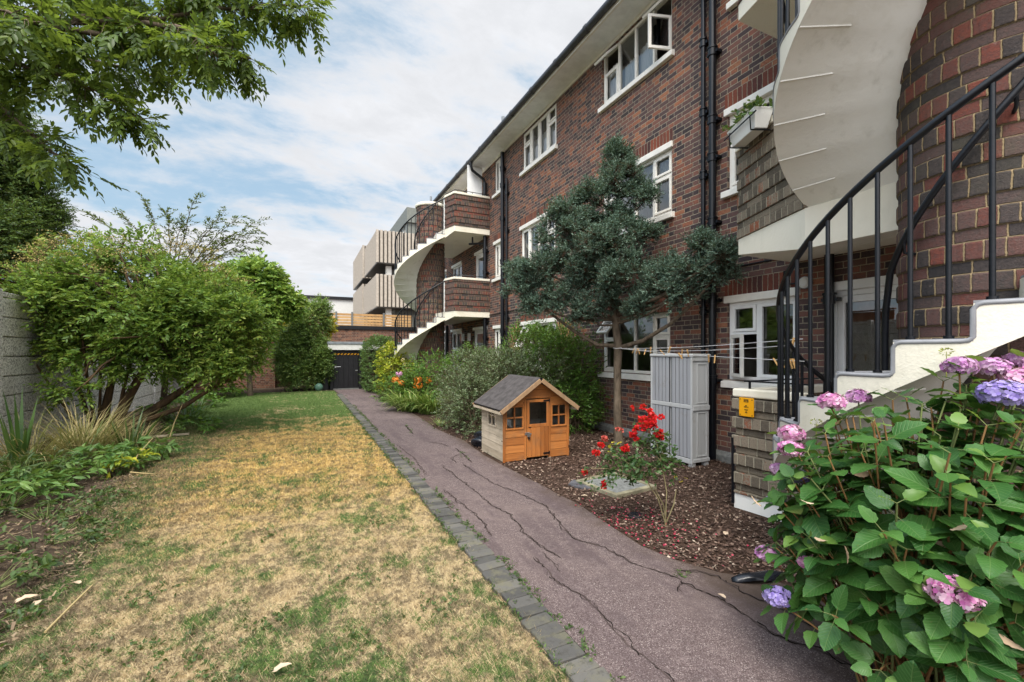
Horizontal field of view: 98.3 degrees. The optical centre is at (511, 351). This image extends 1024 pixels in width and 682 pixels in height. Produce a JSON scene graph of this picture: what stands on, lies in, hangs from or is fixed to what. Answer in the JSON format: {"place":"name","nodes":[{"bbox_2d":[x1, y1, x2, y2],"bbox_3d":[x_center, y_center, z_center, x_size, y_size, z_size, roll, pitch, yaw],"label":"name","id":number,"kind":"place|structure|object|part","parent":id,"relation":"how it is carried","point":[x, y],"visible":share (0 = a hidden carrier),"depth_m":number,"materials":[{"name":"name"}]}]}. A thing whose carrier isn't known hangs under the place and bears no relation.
{"place":"outdoors","nodes":[
{"label":"outdoors","id":0,"kind":"place"},
{"bbox_2d":[0,390,230,637],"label":"flower bed","id":1,"kind":"object","parent":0,"point":[35,530],"visible":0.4,"depth_m":3.98,"materials":[{"name":"soil"}]},
{"bbox_2d":[0,392,37,465],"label":"sword leaf plant","id":2,"kind":"object","parent":1,"relation":"on","point":[20,431],"visible":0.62,"depth_m":5.66,"materials":[{"name":"green plant"}]},
{"bbox_2d":[0,605,44,627],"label":"weed clump","id":3,"kind":"object","parent":1,"relation":"on","point":[31,610],"visible":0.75,"depth_m":2.65,"materials":[{"name":"green plant"}]},
{"bbox_2d":[13,594,38,603],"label":"fallen leaf","id":4,"kind":"object","parent":1,"relation":"on","point":[26,596],"visible":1,"depth_m":2.79,"materials":[{"name":"beige plant"}]},
{"bbox_2d":[0,549,62,589],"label":"weed clump","id":5,"kind":"object","parent":1,"relation":"on","point":[45,561],"visible":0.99,"depth_m":3.04,"materials":[{"name":"green plant"}]},
{"bbox_2d":[0,468,78,507],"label":"leafy plant","id":6,"kind":"object","parent":1,"relation":"on","point":[27,487],"visible":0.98,"depth_m":4.66,"materials":[{"name":"green plant"}]},
{"bbox_2d":[0,449,78,494],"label":"leafy plant","id":7,"kind":"object","parent":1,"relation":"on","point":[31,457],"visible":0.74,"depth_m":5.15,"materials":[{"name":"green plant"}]},
{"bbox_2d":[1,446,91,477],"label":"feathery plant","id":8,"kind":"object","parent":1,"relation":"on","point":[54,448],"visible":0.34,"depth_m":5.71,"materials":[{"name":"green plant"}]},
{"bbox_2d":[1,455,97,487],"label":"leafy plant","id":9,"kind":"object","parent":1,"relation":"on","point":[70,469],"visible":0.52,"depth_m":5.25,"materials":[{"name":"green plant"}]},
{"bbox_2d":[0,496,101,526],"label":"weed clump","id":10,"kind":"object","parent":1,"relation":"on","point":[70,508],"visible":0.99,"depth_m":4.26,"materials":[{"name":"green plant"}]},
{"bbox_2d":[0,513,111,555],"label":"weed clump","id":11,"kind":"object","parent":1,"relation":"on","point":[35,540],"visible":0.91,"depth_m":3.68,"materials":[{"name":"green plant"}]},
{"bbox_2d":[0,401,121,471],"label":"dry grass clump","id":12,"kind":"object","parent":1,"relation":"on","point":[2,453],"visible":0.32,"depth_m":5.99,"materials":[{"name":"beige plant"}]},
{"bbox_2d":[30,421,114,459],"bbox_3d":[-6.267,1.316,6.319,0.860,0.568,1.040,0,0,38],"label":"sword leaf plant","id":13,"kind":"object","parent":1,"relation":"on","point":[88,444],"visible":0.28,"depth_m":6.41,"materials":[{"name":"green plant"}]},
{"bbox_2d":[0,395,160,459],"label":"dry grass clump","id":14,"kind":"object","parent":1,"relation":"on","point":[103,437],"visible":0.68,"depth_m":6.51,"materials":[{"name":"beige plant"}]},
{"bbox_2d":[34,440,159,481],"bbox_3d":[-5.468,1.421,5.852,1.250,0.508,1.151,0,0,-25],"label":"leafy plant","id":15,"kind":"object","parent":1,"relation":"on","point":[109,457],"visible":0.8,"depth_m":5.79,"materials":[{"name":"green plant"}]},
{"bbox_2d":[0,413,196,680],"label":"weeds","id":16,"kind":"object","parent":1,"relation":"on","point":[100,536],"visible":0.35,"depth_m":4.11,"materials":[{"name":"green plant"}]},
{"bbox_2d":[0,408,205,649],"bbox_3d":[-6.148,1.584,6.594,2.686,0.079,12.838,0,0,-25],"label":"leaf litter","id":17,"kind":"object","parent":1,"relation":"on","point":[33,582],"visible":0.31,"depth_m":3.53,"materials":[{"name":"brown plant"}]},
{"bbox_2d":[96,447,159,479],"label":"leafy plant","id":18,"kind":"object","parent":1,"relation":"on","point":[145,453],"visible":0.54,"depth_m":5.74,"materials":[{"name":"green plant"}]},
{"bbox_2d":[77,418,184,452],"bbox_3d":[-6.150,1.337,7.110,1.692,0.526,1.671,0,0,30],"label":"dry grass clump","id":19,"kind":"object","parent":1,"relation":"on","point":[152,433],"visible":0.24,"depth_m":7.38,"materials":[{"name":"plant"}]},
{"bbox_2d":[99,410,163,448],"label":"sword leaf plant","id":20,"kind":"object","parent":1,"relation":"on","point":[136,433],"visible":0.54,"depth_m":6.93,"materials":[{"name":"green plant"}]},
{"bbox_2d":[0,221,279,438],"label":"multi stemmed shrub","id":21,"kind":"object","parent":1,"relation":"on","point":[205,328],"visible":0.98,"depth_m":7.98,"materials":[{"name":"green plant"}]},
{"bbox_2d":[130,438,152,473],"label":"twig","id":22,"kind":"object","parent":1,"relation":"on","point":[138,454],"visible":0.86,"depth_m":5.89,"materials":[{"name":"beige wood"}]},
{"bbox_2d":[103,433,183,462],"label":"leafy plant","id":23,"kind":"object","parent":1,"relation":"on","point":[153,446],"visible":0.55,"depth_m":6.53,"materials":[{"name":"green plant"}]},
{"bbox_2d":[134,397,202,424],"bbox_3d":[-7.877,1.302,10.207,1.357,0.601,1.346,0,0,-25],"label":"bed shrublet","id":24,"kind":"object","parent":1,"relation":"on","point":[169,406],"visible":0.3,"depth_m":10.08,"materials":[{"name":"green plant"}]},
{"bbox_2d":[153,433,189,437],"bbox_3d":[-6.419,1.565,8.283,0.620,0.030,0.069,0,0,-35],"label":"edging plank","id":25,"kind":"object","parent":1,"relation":"on","point":[178,434],"visible":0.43,"depth_m":8.30,"materials":[{"name":"wood"}]},
{"bbox_2d":[72,191,271,421],"bbox_3d":[-7.565,-1.042,10.071,4.158,5.293,0.810,0,0,-1],"label":"slender tree","id":26,"kind":"object","parent":1,"relation":"on","point":[202,256],"visible":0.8,"depth_m":10.05,"materials":[{"name":"green plant"}]},
{"bbox_2d":[169,389,227,407],"bbox_3d":[-9.043,1.338,12.796,1.421,0.576,1.372,0,0,24],"label":"bed shrublet","id":27,"kind":"object","parent":1,"relation":"on","point":[206,397],"visible":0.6,"depth_m":12.65,"materials":[{"name":"green plant"}]},
{"bbox_2d":[197,384,246,397],"bbox_3d":[-10.099,1.382,15.473,1.452,0.509,1.384,0,0,-25],"label":"bed shrublet","id":28,"kind":"object","parent":1,"relation":"on","point":[227,388],"visible":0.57,"depth_m":15.45,"materials":[{"name":"green plant"}]},
{"bbox_2d":[4,386,566,680],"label":"ground","id":29,"kind":"structure","parent":0,"point":[266,390],"depth_m":18.34,"materials":[{"name":"soil"}]},
{"bbox_2d":[0,274,16,291],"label":"board fence","id":30,"kind":"object","parent":29,"relation":"on","point":[5,280],"visible":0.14,"depth_m":7.57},
{"bbox_2d":[0,90,87,280],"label":"evergreen tree","id":31,"kind":"object","parent":29,"relation":"on","point":[28,210],"visible":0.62,"depth_m":9.11,"materials":[{"name":"green plant"}]},
{"bbox_2d":[0,289,191,456],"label":"concrete wall","id":32,"kind":"structure","parent":29,"relation":"on","point":[17,371],"depth_m":7.39,"materials":[{"name":"grey concrete"}]},
{"bbox_2d":[0,0,336,202],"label":"overhanging tree","id":33,"kind":"object","parent":29,"relation":"on","point":[184,38],"visible":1,"depth_m":4.88,"materials":[{"name":"green plant"}]},
{"bbox_2d":[267,292,337,390],"bbox_3d":[-8.803,-0.439,18.703,2.944,4.340,2.844,0,0,-25],"label":"rounded shrub","id":34,"kind":"object","parent":29,"relation":"on","point":[300,356],"visible":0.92,"depth_m":18.23,"materials":[{"name":"green plant"}]},
{"bbox_2d":[192,325,416,389],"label":"outbuilding","id":35,"kind":"structure","parent":29,"relation":"on","point":[347,338],"depth_m":19.66,"materials":[{"name":"brick"}]},
{"bbox_2d":[330,351,361,389],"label":"garden gate","id":36,"kind":"structure","parent":35,"relation":"attached to","point":[341,374],"depth_m":18.82,"materials":[{"name":"wood"}]},
{"bbox_2d":[310,311,410,326],"bbox_3d":[-8.454,-1.510,23.660,6.200,1.220,0.100,0,0,-25],"label":"slatted fence","id":37,"kind":"object","parent":35,"relation":"on","point":[352,317],"visible":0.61,"depth_m":24.00,"materials":[{"name":"wood"}]},
{"bbox_2d":[279,306,338,337],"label":"golden shrub","id":38,"kind":"object","parent":29,"relation":"on","point":[333,330],"visible":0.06,"depth_m":19.92,"materials":[{"name":"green plant"}]},
{"bbox_2d":[315,383,322,390],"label":"green dome","id":39,"kind":"structure","parent":29,"relation":"on","point":[318,386],"depth_m":18.01,"materials":[{"name":"plastic"}]},
{"bbox_2d":[353,207,416,326],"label":"modern flats","id":40,"kind":"structure","parent":29,"relation":"on","point":[373,274],"depth_m":36.87,"materials":[{"name":"beige concrete"}]},
{"bbox_2d":[394,198,444,392],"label":"spiral staircase","id":41,"kind":"structure","parent":29,"relation":"on","point":[419,276],"depth_m":14.95,"materials":[{"name":"concrete"}]},
{"bbox_2d":[337,394,613,681],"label":"kerb","id":42,"kind":"structure","parent":29,"relation":"on","point":[552,632],"depth_m":2.94,"materials":[{"name":"stone"}]},
{"bbox_2d":[430,0,897,521],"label":"apartment block","id":43,"kind":"structure","parent":29,"relation":"on","point":[665,87],"depth_m":7.09,"materials":[{"name":"brick"}]},
{"bbox_2d":[450,328,461,368],"bbox_3d":[-2.190,-0.092,17.610,0.185,1.615,1.420,0,0,-25],"label":"window","id":44,"kind":"structure","parent":43,"relation":"in","point":[455,331],"depth_m":17.68,"materials":[{"name":"white glass"}]},
{"bbox_2d":[451,261,461,276],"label":"window","id":45,"kind":"structure","parent":43,"relation":"in","point":[456,266],"depth_m":17.58,"materials":[{"name":"white glass"}]},
{"bbox_2d":[474,248,482,277],"bbox_3d":[-1.037,-2.426,15.230,0.150,2.148,1.150,0,0,-25],"label":"door","id":46,"kind":"structure","parent":43,"relation":"in","point":[479,254],"depth_m":15.61,"materials":[{"name":"white glass"}]},
{"bbox_2d":[473,326,487,349],"bbox_3d":[-1.060,0.269,15.280,0.150,2.258,1.340,0,0,-25],"label":"door","id":47,"kind":"structure","parent":43,"relation":"in","point":[478,330],"depth_m":15.58,"materials":[{"name":"white glass"}]},
{"bbox_2d":[492,159,499,198],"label":"window","id":48,"kind":"structure","parent":43,"relation":"in","point":[497,193],"depth_m":14.01,"materials":[{"name":"white glass"}]},
{"bbox_2d":[492,232,499,282],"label":"window","id":49,"kind":"structure","parent":43,"relation":"in","point":[496,242],"depth_m":13.91,"materials":[{"name":"white glass"}]},
{"bbox_2d":[493,325,499,352],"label":"window","id":50,"kind":"structure","parent":43,"relation":"in","point":[497,327],"depth_m":14.04,"materials":[{"name":"white glass"}]},
{"bbox_2d":[514,309,556,369],"bbox_3d":[0.602,-0.266,11.525,0.355,1.562,2.010,0,0,-25],"label":"window","id":51,"kind":"structure","parent":43,"relation":"in","point":[549,319],"depth_m":11.49,"materials":[{"name":"white glass"}]},
{"bbox_2d":[519,200,554,261],"bbox_3d":[0.700,-2.966,11.605,0.262,1.502,1.990,0,0,-25],"label":"window","id":52,"kind":"structure","parent":43,"relation":"in","point":[527,223],"depth_m":12.00,"materials":[{"name":"white glass"}]},
{"bbox_2d":[519,104,557,176],"bbox_3d":[0.733,-5.471,11.537,0.262,1.173,1.940,0,0,-25],"label":"window","id":53,"kind":"structure","parent":43,"relation":"in","point":[538,150],"depth_m":11.54,"materials":[{"name":"white glass"}]},
{"bbox_2d":[596,299,670,380],"bbox_3d":[2.202,-0.190,8.199,0.314,1.410,1.970,0,0,-25],"label":"window","id":54,"kind":"structure","parent":43,"relation":"in","point":[604,330],"depth_m":8.22,"materials":[{"name":"white glass"}]},
{"bbox_2d":[594,0,674,113],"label":"window","id":55,"kind":"structure","parent":43,"relation":"in","point":[659,25],"depth_m":8.17,"materials":[{"name":"white glass"}]},
{"bbox_2d":[601,127,674,236],"bbox_3d":[2.303,-2.966,8.226,0.262,1.502,2.010,0,0,-25],"label":"window","id":56,"kind":"structure","parent":43,"relation":"in","point":[657,152],"depth_m":7.73,"materials":[{"name":"white glass"}]},
{"bbox_2d":[726,0,737,11],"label":"window","id":57,"kind":"structure","parent":43,"relation":"in","point":[731,4],"depth_m":6.26,"materials":[{"name":"white glass"}]},
{"bbox_2d":[739,397,753,417],"bbox_3d":[2.333,0.552,4.405,0.015,0.185,0.160,0,0,-25],"label":"notice plate","id":58,"kind":"object","parent":43,"relation":"attached to","point":[746,407],"visible":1,"depth_m":4.40,"materials":[{"name":"yellow plastic"}]},
{"bbox_2d":[723,106,772,148],"bbox_3d":[2.511,-2.349,4.658,0.262,0.236,0.620,0,0,-1],"label":"hanging planter","id":59,"kind":"object","parent":43,"relation":"hanging from","point":[745,131],"visible":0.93,"depth_m":4.55,"materials":[{"name":"white paint"}]},
{"bbox_2d":[722,95,772,144],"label":"trailing plant","id":60,"kind":"object","parent":59,"relation":"in","point":[750,106],"visible":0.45,"depth_m":4.53,"materials":[{"name":"green plant"}]},
{"bbox_2d":[721,64,776,198],"bbox_3d":[3.336,-2.966,6.043,0.258,1.502,0.940,0,0,-25],"label":"window","id":61,"kind":"structure","parent":43,"relation":"in","point":[761,85],"depth_m":6.16,"materials":[{"name":"white glass"}]},
{"bbox_2d":[721,269,800,387],"bbox_3d":[3.297,-0.251,5.913,0.294,1.532,1.140,0,0,-25],"label":"window","id":62,"kind":"structure","parent":43,"relation":"in","point":[757,293],"depth_m":6.01,"materials":[{"name":"white glass"}]},
{"bbox_2d":[834,274,897,376],"bbox_3d":[4.016,0.299,4.578,0.150,2.198,1.390,0,0,-25],"label":"door","id":63,"kind":"structure","parent":43,"relation":"in","point":[864,288],"depth_m":5.06,"materials":[{"name":"white plastic"}]},
{"bbox_2d":[773,0,1023,599],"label":"spiral staircase","id":64,"kind":"structure","parent":29,"relation":"on","point":[920,103],"depth_m":2.75,"materials":[{"name":"concrete"}]},
{"bbox_2d":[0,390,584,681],"bbox_3d":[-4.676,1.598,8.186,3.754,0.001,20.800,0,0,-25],"label":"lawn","id":65,"kind":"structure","parent":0,"point":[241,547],"depth_m":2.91,"materials":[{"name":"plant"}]},
{"bbox_2d":[44,584,92,632],"bbox_3d":[-2.717,1.567,2.729,0.015,0.019,0.541,0,0,-23],"label":"straw stick","id":66,"kind":"object","parent":65,"relation":"on","point":[60,616],"visible":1,"depth_m":2.67,"materials":[{"name":"beige plant"}]},
{"bbox_2d":[169,404,182,439],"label":"twig","id":67,"kind":"object","parent":65,"relation":"on","point":[174,423],"visible":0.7,"depth_m":8.11,"materials":[{"name":"brown wood"}]},
{"bbox_2d":[162,398,212,425],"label":"sword leaf plant","id":68,"kind":"object","parent":65,"relation":"on","point":[185,413],"visible":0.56,"depth_m":9.51,"materials":[{"name":"green plant"}]},
{"bbox_2d":[158,413,222,435],"bbox_3d":[-6.281,1.415,8.665,1.057,0.376,1.096,0,0,-25],"label":"bed shrublet","id":69,"kind":"object","parent":65,"relation":"on","point":[204,425],"visible":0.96,"depth_m":8.67,"materials":[{"name":"green plant"}]},
{"bbox_2d":[171,395,215,414],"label":"sword leaf plant","id":70,"kind":"object","parent":65,"relation":"on","point":[204,407],"visible":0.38,"depth_m":11.36,"materials":[{"name":"green plant"}]},
{"bbox_2d":[1,515,462,681],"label":"lawn weeds","id":71,"kind":"object","parent":65,"relation":"on","point":[237,676],"visible":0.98,"depth_m":2.39,"materials":[{"name":"green plant"}]},
{"bbox_2d":[199,246,310,395],"bbox_3d":[-9.729,-1.134,16.082,4.499,5.476,2.843,0,0,-25],"label":"broadleaf tree","id":72,"kind":"object","parent":65,"relation":"on","point":[287,302],"visible":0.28,"depth_m":15.82,"materials":[{"name":"green plant"}]},
{"bbox_2d":[272,662,291,671],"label":"fallen leaf","id":73,"kind":"object","parent":65,"relation":"on","point":[278,667],"visible":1,"depth_m":2.18,"materials":[{"name":"beige plant"}]},
{"bbox_2d":[0,0,605,302],"label":"sky","id":74,"kind":"structure","parent":0,"point":[403,93],"materials":[{"name":"blue"}]},
{"bbox_2d":[304,295,352,324],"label":"building","id":75,"kind":"structure","parent":0,"point":[343,304],"depth_m":56.09,"materials":[{"name":"white paint"}]},
{"bbox_2d":[334,389,996,681],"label":"path","id":76,"kind":"structure","parent":0,"point":[689,634],"depth_m":2.97,"materials":[{"name":"grey asphalt"}]},
{"bbox_2d":[344,404,690,680],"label":"crack weeds","id":77,"kind":"object","parent":76,"relation":"on","point":[508,568],"visible":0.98,"depth_m":3.34,"materials":[{"name":"green plant"}]},
{"bbox_2d":[376,405,851,681],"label":"path cracks","id":78,"kind":"object","parent":76,"relation":"on","point":[735,608],"visible":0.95,"depth_m":3.00,"materials":[{"name":"black asphalt"}]},
{"bbox_2d":[731,570,781,582],"bbox_3d":[1.732,1.555,3.070,0.450,0.062,0.138,0,0,-9],"label":"plastic scrap","id":79,"kind":"object","parent":76,"relation":"on","point":[749,577],"visible":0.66,"depth_m":3.03,"materials":[{"name":"black plastic"}]},
{"bbox_2d":[376,392,1023,675],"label":"mulch bed","id":80,"kind":"object","parent":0,"point":[426,417],"visible":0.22,"depth_m":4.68,"materials":[{"name":"brown wood"}]},
{"bbox_2d":[358,334,398,392],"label":"clipped hedge","id":81,"kind":"object","parent":80,"relation":"on","point":[380,340],"visible":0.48,"depth_m":17.24,"materials":[{"name":"green plant"}]},
{"bbox_2d":[370,369,400,401],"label":"shrub by gate path","id":82,"kind":"object","parent":80,"relation":"on","point":[383,384],"visible":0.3,"depth_m":14.09,"materials":[{"name":"green plant"}]},
{"bbox_2d":[377,389,403,405],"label":"daylily clump","id":83,"kind":"object","parent":80,"relation":"on","point":[393,397],"visible":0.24,"depth_m":12.87,"materials":[{"name":"green plant"}]},
{"bbox_2d":[373,340,420,394],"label":"lime shrub","id":84,"kind":"object","parent":80,"relation":"on","point":[397,362],"visible":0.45,"depth_m":14.76,"materials":[{"name":"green plant"}]},
{"bbox_2d":[371,382,439,411],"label":"daylily clump","id":85,"kind":"object","parent":80,"relation":"on","point":[401,400],"visible":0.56,"depth_m":11.65,"materials":[{"name":"green plant"}]},
{"bbox_2d":[388,366,436,397],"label":"flowering bush","id":86,"kind":"object","parent":80,"relation":"on","point":[397,383],"visible":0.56,"depth_m":12.65,"materials":[{"name":"green plant"}]},
{"bbox_2d":[396,388,446,414],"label":"daylily clump","id":87,"kind":"object","parent":80,"relation":"on","point":[428,407],"visible":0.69,"depth_m":11.20,"materials":[{"name":"green plant"}]},
{"bbox_2d":[426,417,447,426],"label":"grass tuft","id":88,"kind":"object","parent":80,"relation":"on","point":[438,422],"visible":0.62,"depth_m":9.48,"materials":[{"name":"green plant"}]},
{"bbox_2d":[394,339,506,400],"bbox_3d":[-1.610,0.751,13.086,3.888,2.236,2.702,0,0,-7],"label":"green shrub","id":89,"kind":"object","parent":80,"relation":"on","point":[416,369],"visible":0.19,"depth_m":12.78,"materials":[{"name":"green plant"}]},
{"bbox_2d":[471,431,481,447],"bbox_3d":[-0.456,1.455,7.420,0.445,0.277,0.386,0,0,12],"label":"refuse sack","id":90,"kind":"object","parent":80,"relation":"on","point":[476,441],"visible":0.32,"depth_m":7.33,"materials":[{"name":"black plastic"}]},
{"bbox_2d":[430,338,575,439],"bbox_3d":[-0.475,0.760,9.584,2.762,2.084,4.048,0,0,-25],"label":"garden hedge","id":91,"kind":"object","parent":80,"relation":"on","point":[471,387],"visible":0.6,"depth_m":8.88,"materials":[{"name":"green plant"}]},
{"bbox_2d":[472,374,579,462],"bbox_3d":[0.193,0.983,6.931,1.323,1.214,1.118,0,0,-25],"label":"playhouse","id":92,"kind":"object","parent":80,"relation":"on","point":[524,417],"visible":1,"depth_m":6.62,"materials":[{"name":"orange wood"}]},
{"bbox_2d":[487,408,495,427],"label":"window","id":93,"kind":"structure","parent":92,"relation":"in","point":[488,413],"depth_m":6.71,"materials":[{"name":"beige wood"}]},
{"bbox_2d":[505,405,523,429],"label":"window","id":94,"kind":"structure","parent":92,"relation":"in","point":[513,407],"depth_m":6.40,"materials":[{"name":"orange wood"}]},
{"bbox_2d":[525,398,549,457],"bbox_3d":[0.378,1.124,6.543,0.424,0.852,0.036,0,0,-25],"label":"door","id":95,"kind":"structure","parent":92,"relation":"in","point":[537,434],"depth_m":6.55,"materials":[{"name":"orange wood"}]},
{"bbox_2d":[551,403,566,426],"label":"window","id":96,"kind":"structure","parent":92,"relation":"in","point":[557,404],"depth_m":6.73,"materials":[{"name":"orange wood"}]},
{"bbox_2d":[498,317,610,435],"bbox_3d":[0.771,0.509,9.681,2.053,2.699,3.408,0,0,-25],"label":"garden bush","id":97,"kind":"object","parent":80,"relation":"on","point":[582,415],"visible":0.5,"depth_m":8.83,"materials":[{"name":"green plant"}]},
{"bbox_2d":[568,480,590,489],"bbox_3d":[0.851,1.585,5.253,0.357,0.030,0.313,0,0,14],"label":"stone slab","id":98,"kind":"object","parent":80,"relation":"on","point":[573,482],"depth_m":5.19,"materials":[{"name":"grey stone"}]},
{"bbox_2d":[576,472,656,498],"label":"stone slab","id":99,"kind":"structure","parent":80,"relation":"on","point":[622,488],"depth_m":5.12,"materials":[{"name":"stone"}]},
{"bbox_2d":[496,130,747,444],"bbox_3d":[1.764,-1.052,7.332,3.998,5.371,1.990,0,0,34],"label":"conifer tree","id":100,"kind":"object","parent":80,"relation":"on","point":[673,277],"visible":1,"depth_m":7.21,"materials":[{"name":"green plant"}]},
{"bbox_2d":[613,339,803,361],"bbox_3d":[2.118,-0.015,5.693,0.181,0.196,4.028,0,0,-9],"label":"clothes line","id":101,"kind":"object","parent":100,"relation":"attached to","point":[708,350],"visible":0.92,"depth_m":4.97,"materials":[{"name":"fabric"}]},
{"bbox_2d":[576,403,687,525],"bbox_3d":[1.099,1.042,4.053,1.001,1.122,0.463,0,0,-4],"label":"rose bush","id":102,"kind":"object","parent":80,"relation":"on","point":[650,422],"visible":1,"depth_m":4.06,"materials":[{"name":"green plant"}]},
{"bbox_2d":[627,512,645,518],"bbox_3d":[1.208,1.589,4.291,0.176,0.022,0.176,0,0,-25],"label":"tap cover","id":103,"kind":"object","parent":80,"relation":"on","point":[636,514],"visible":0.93,"depth_m":4.29,"materials":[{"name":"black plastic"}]},
{"bbox_2d":[582,493,748,565],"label":"fallen petals","id":104,"kind":"object","parent":80,"relation":"on","point":[652,527],"visible":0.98,"depth_m":3.94,"materials":[{"name":"red plant"}]},
{"bbox_2d":[650,354,710,466],"bbox_3d":[2.451,0.815,6.497,0.362,1.570,0.824,0,0,-25],"label":"storage cupboard","id":105,"kind":"object","parent":80,"relation":"on","point":[679,393],"visible":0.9,"depth_m":6.21,"materials":[{"name":"grey plastic"}]},
{"bbox_3d":[2.223,0.788,6.613,0.022,1.423,0.375,0,0,-25],"label":"door","id":106,"kind":"part","parent":105,"relation":"part of","materials":[{"name":"grey plastic"}]},
{"bbox_3d":[2.394,0.788,6.253,0.022,1.423,0.375,0,0,-25],"label":"door","id":107,"kind":"part","parent":105,"relation":"part of","materials":[{"name":"grey plastic"}]},
{"bbox_2d":[751,348,1023,681],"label":"hydrangea bush","id":108,"kind":"object","parent":80,"relation":"on","point":[929,601],"visible":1,"depth_m":1.82,"materials":[{"name":"green plant"}]}
]}

